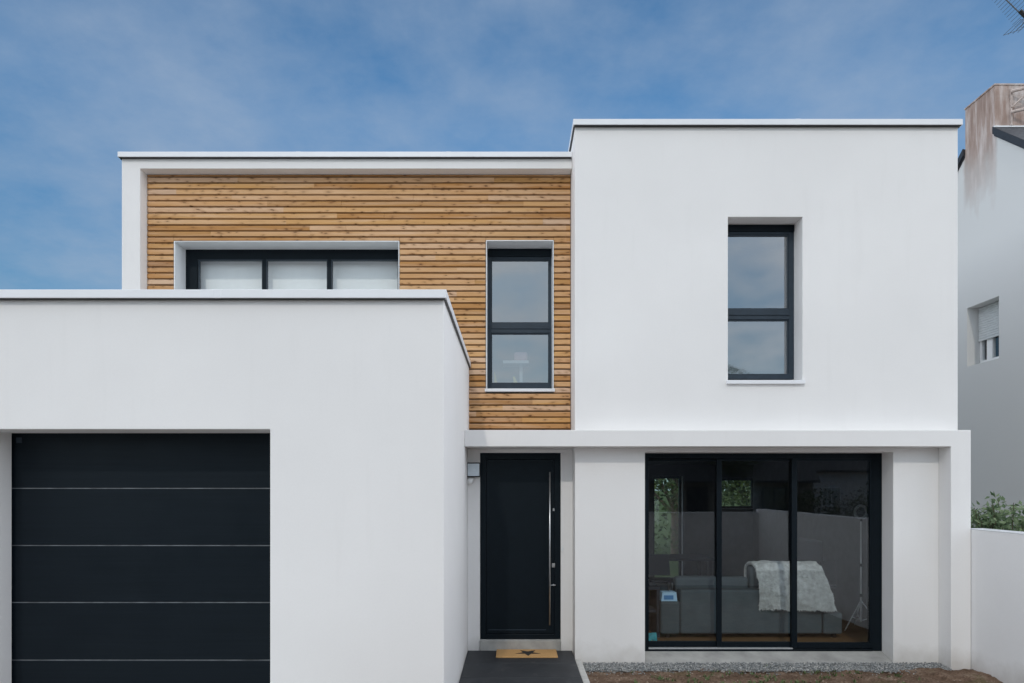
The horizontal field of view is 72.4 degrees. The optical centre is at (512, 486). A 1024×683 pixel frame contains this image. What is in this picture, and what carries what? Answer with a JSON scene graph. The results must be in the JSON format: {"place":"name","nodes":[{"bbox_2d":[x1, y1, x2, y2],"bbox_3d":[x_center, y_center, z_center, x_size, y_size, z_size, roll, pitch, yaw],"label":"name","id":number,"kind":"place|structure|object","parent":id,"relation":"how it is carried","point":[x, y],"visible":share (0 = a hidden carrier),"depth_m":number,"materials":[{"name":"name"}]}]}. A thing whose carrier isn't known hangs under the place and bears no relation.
{"place":"outdoors","nodes":[
{"label":"outdoors","id":0,"kind":"place"},
{"bbox_2d":[0,0,1023,490],"label":"sky","id":1,"kind":"structure","parent":0,"point":[83,83],"materials":[{"name":"blue"}]},
{"bbox_2d":[459,651,582,682],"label":"path","id":2,"kind":"structure","parent":0,"point":[484,667],"depth_m":7.61,"materials":[{"name":"black asphalt"}]},
{"bbox_2d":[496,649,557,657],"bbox_3d":[0.162,1.974,8.305,0.720,0.020,0.370,0,0,0],"label":"doormat","id":3,"kind":"object","parent":2,"relation":"on","point":[526,653],"visible":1,"depth_m":8.27,"materials":[{"name":"beige wicker"}]},
{"bbox_2d":[514,352,527,359],"bbox_3d":[0.111,-1.850,10.000,0.193,0.129,0.200,0,0,0],"label":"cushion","id":4,"kind":"object","parent":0,"point":[520,355],"visible":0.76,"depth_m":9.90,"materials":[{"name":"white fabric"}]},
{"bbox_2d":[649,632,656,640],"bbox_3d":[1.750,1.905,8.751,0.120,0.171,0.028,0,0,0],"label":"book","id":5,"kind":"object","parent":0,"point":[652,636],"visible":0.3,"depth_m":8.74,"materials":[{"name":"teal paper"}]},
{"bbox_2d":[660,591,676,600],"bbox_3d":[2.046,1.439,9.246,0.213,0.116,0.168,0,0,0],"label":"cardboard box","id":6,"kind":"object","parent":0,"point":[668,595],"visible":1,"depth_m":9.16,"materials":[{"name":"cardboard"}]},
{"bbox_2d":[586,491,1002,682],"bbox_3d":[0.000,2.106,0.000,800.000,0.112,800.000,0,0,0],"label":"ground","id":7,"kind":"structure","parent":0,"point":[940,675],"depth_m":7.75,"materials":[{"name":"brown soil"}]},
{"bbox_2d":[0,119,970,682],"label":"house","id":8,"kind":"structure","parent":7,"relation":"on","point":[198,483],"depth_m":8.23,"materials":[{"name":"white paint"}]},
{"bbox_2d":[12,433,269,682],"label":"garage door","id":9,"kind":"structure","parent":8,"relation":"in","point":[137,557],"depth_m":6.03,"materials":[{"name":"metal"}]},
{"bbox_2d":[201,262,261,288],"bbox_3d":[-3.719,-2.331,9.240,0.838,1.363,0.030,0,0,0],"label":"window blind","id":10,"kind":"object","parent":8,"relation":"attached to","point":[231,275],"depth_m":9.24,"materials":[{"name":"white paint"}]},
{"bbox_2d":[174,241,399,288],"bbox_3d":[-2.846,-2.406,8.978,2.832,1.377,0.364,0,0,0],"label":"window","id":11,"kind":"structure","parent":8,"relation":"in","point":[188,255],"depth_m":9.09,"materials":[{"name":"metal"}]},
{"bbox_2d":[268,262,326,288],"bbox_3d":[-2.848,-2.331,9.240,0.838,1.363,0.030,0,0,0],"label":"window blind","id":12,"kind":"object","parent":8,"relation":"attached to","point":[297,275],"depth_m":9.24,"materials":[{"name":"white paint"}]},
{"bbox_2d":[333,262,397,288],"bbox_3d":[-1.944,-2.331,9.240,0.904,1.363,0.030,0,0,0],"label":"window blind","id":13,"kind":"object","parent":8,"relation":"attached to","point":[365,275],"depth_m":9.24,"materials":[{"name":"white paint"}]},
{"bbox_2d":[467,462,479,483],"bbox_3d":[-0.479,-0.164,8.472,0.163,0.263,0.103,0,0,0],"label":"wall lamp","id":14,"kind":"object","parent":8,"relation":"attached to","point":[473,469],"visible":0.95,"depth_m":8.43,"materials":[{"name":"white glass"}]},
{"bbox_2d":[503,360,528,382],"bbox_3d":[0.079,-1.217,10.025,0.443,1.131,0.350,0,0,0],"label":"pedestal table","id":15,"kind":"object","parent":8,"relation":"on","point":[520,364],"visible":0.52,"depth_m":9.98,"materials":[{"name":"white paint"}]},
{"bbox_2d":[485,240,554,391],"bbox_3d":[0.086,-2.150,8.963,0.879,1.907,0.395,0,0,0],"label":"window","id":16,"kind":"structure","parent":8,"relation":"in","point":[496,250],"depth_m":9.09,"materials":[{"name":"grey metal"}]},
{"bbox_2d":[480,453,560,638],"bbox_3d":[0.089,0.718,8.530,0.982,2.277,0.160,0,0,0],"label":"entrance door","id":17,"kind":"structure","parent":8,"relation":"in","point":[520,493],"depth_m":8.54,"materials":[{"name":"metal"}]},
{"bbox_2d":[649,582,659,637],"bbox_3d":[1.695,1.655,9.500,0.490,0.670,0.500,0,0,0],"label":"armchair","id":18,"kind":"object","parent":8,"relation":"on","point":[654,594],"visible":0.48,"depth_m":9.33,"materials":[{"name":"fabric"}]},
{"bbox_2d":[649,554,672,590],"bbox_3d":[2.450,1.561,11.600,0.444,0.862,0.444,0,0,0],"label":"dining chair","id":19,"kind":"object","parent":8,"relation":"on","point":[659,565],"visible":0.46,"depth_m":11.77,"materials":[{"name":"fabric"}]},
{"bbox_2d":[653,476,680,578],"bbox_3d":[3.207,0.858,14.630,0.633,2.185,0.060,0,0,0],"label":"window","id":20,"kind":"structure","parent":8,"relation":"in","point":[654,477],"depth_m":14.60,"materials":[{"name":"metal"}]},
{"bbox_2d":[668,554,714,575],"bbox_3d":[2.650,1.615,12.525,1.700,0.750,0.850,0,0,0],"label":"dining table","id":21,"kind":"object","parent":8,"relation":"on","point":[698,558],"visible":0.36,"depth_m":12.31,"materials":[{"name":"wood"}]},
{"bbox_2d":[722,478,752,508],"bbox_3d":[4.647,0.133,14.630,0.776,0.654,0.060,0,0,0],"label":"window","id":22,"kind":"structure","parent":8,"relation":"in","point":[723,479],"depth_m":14.60,"materials":[{"name":"metal"}]},
{"bbox_2d":[659,565,841,637],"bbox_3d":[3.125,1.527,9.655,2.385,0.927,0.990,0,0,0],"label":"sofa","id":23,"kind":"object","parent":8,"relation":"on","point":[691,609],"visible":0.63,"depth_m":9.18,"materials":[{"name":"fabric"}]},
{"bbox_2d":[744,560,836,611],"bbox_3d":[3.703,1.320,9.395,1.056,0.666,0.671,0,0,0],"label":"fur throw","id":24,"kind":"object","parent":23,"relation":"on","point":[814,592],"visible":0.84,"depth_m":9.15,"materials":[{"name":"grey fur"}]},
{"bbox_2d":[645,453,881,650],"bbox_3d":[3.029,0.785,8.555,3.013,2.417,0.130,0,0,0],"label":"sliding window","id":25,"kind":"structure","parent":8,"relation":"in","point":[874,460],"depth_m":8.49,"materials":[{"name":"metal"}]},
{"bbox_2d":[726,225,804,383],"bbox_3d":[2.968,-2.195,8.375,0.916,1.971,0.360,0,0,0],"label":"window","id":26,"kind":"structure","parent":8,"relation":"in","point":[786,314],"depth_m":8.49,"materials":[{"name":"grey metal"}]},
{"bbox_2d":[819,560,835,588],"bbox_3d":[4.770,1.561,10.900,0.444,0.862,0.444,0,0,-20],"label":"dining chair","id":27,"kind":"object","parent":8,"relation":"on","point":[829,568],"visible":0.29,"depth_m":10.71,"materials":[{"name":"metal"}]},
{"bbox_2d":[844,504,866,630],"bbox_3d":[4.797,1.108,9.749,0.508,1.733,0.486,0,0,0],"label":"tripod lamp","id":28,"kind":"object","parent":8,"relation":"on","point":[860,563],"visible":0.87,"depth_m":9.69,"materials":[{"name":"metal"}]},
{"bbox_2d":[575,659,589,682],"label":"kerb","id":29,"kind":"structure","parent":7,"relation":"on","point":[584,676],"depth_m":7.66,"materials":[{"name":"concrete"}]},
{"bbox_2d":[654,479,741,553],"bbox_3d":[4.950,-0.878,21.574,5.386,5.963,5.606,0,0,0],"label":"broadleaf tree","id":30,"kind":"object","parent":7,"relation":"on","point":[673,516],"visible":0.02,"depth_m":21.35,"materials":[{"name":"green plant"}]},
{"bbox_2d":[654,479,750,562],"bbox_3d":[5.281,0.930,18.466,8.856,2.750,1.817,0,0,0],"label":"hedge","id":31,"kind":"object","parent":7,"relation":"on","point":[672,495],"visible":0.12,"depth_m":18.42,"materials":[{"name":"green plant"}]},
{"bbox_2d":[722,481,750,505],"bbox_3d":[8.869,-0.716,23.333,5.474,5.634,3.963,0,0,28],"label":"broadleaf tree","id":32,"kind":"object","parent":7,"relation":"on","point":[742,492],"visible":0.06,"depth_m":23.11,"materials":[{"name":"green plant"}]},
{"bbox_2d":[583,662,951,674],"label":"gravel","id":33,"kind":"structure","parent":7,"relation":"on","point":[875,667],"depth_m":8.05,"materials":[{"name":"grey gravel"}]},
{"bbox_2d":[631,665,920,682],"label":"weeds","id":34,"kind":"object","parent":7,"relation":"on","point":[761,681],"visible":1,"depth_m":7.63,"materials":[{"name":"green plant"}]},
{"bbox_2d":[594,670,987,682],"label":"dirt clods","id":35,"kind":"object","parent":7,"relation":"on","point":[769,675],"visible":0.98,"depth_m":7.63,"materials":[{"name":"brown soil"}]},
{"bbox_2d":[958,83,1023,528],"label":"neighbour house","id":36,"kind":"structure","parent":7,"relation":"on","point":[991,287],"depth_m":12.26,"materials":[{"name":"paint"}]},
{"bbox_2d":[978,301,998,362],"bbox_3d":[8.745,-2.715,12.525,0.420,1.380,1.450,0,0,0],"label":"window","id":37,"kind":"structure","parent":36,"relation":"in","point":[988,322],"depth_m":12.69,"materials":[{"name":"white paint"}]},
{"bbox_2d":[994,0,1023,34],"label":"aerial","id":38,"kind":"object","parent":36,"relation":"attached to","point":[1021,12],"visible":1,"depth_m":12.40,"materials":[{"name":"metal"}]},
{"bbox_2d":[971,528,1023,682],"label":"garden wall","id":39,"kind":"structure","parent":7,"relation":"on","point":[997,603],"depth_m":7.55,"materials":[{"name":"white paint"}]},
{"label":"terrace","id":40,"kind":"structure","parent":0,"visible":0},
{"bbox_2d":[971,491,1010,529],"bbox_3d":[6.095,1.075,8.986,0.670,2.056,0.701,0,0,24],"label":"laurel shrub","id":41,"kind":"object","parent":40,"relation":"on","point":[976,520],"visible":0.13,"depth_m":8.89,"materials":[{"name":"green plant"}]},
{"bbox_2d":[981,496,1023,531],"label":"laurel shrub","id":42,"kind":"object","parent":40,"relation":"on","point":[1014,519],"visible":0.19,"depth_m":8.56,"materials":[{"name":"green plant"}]}
]}

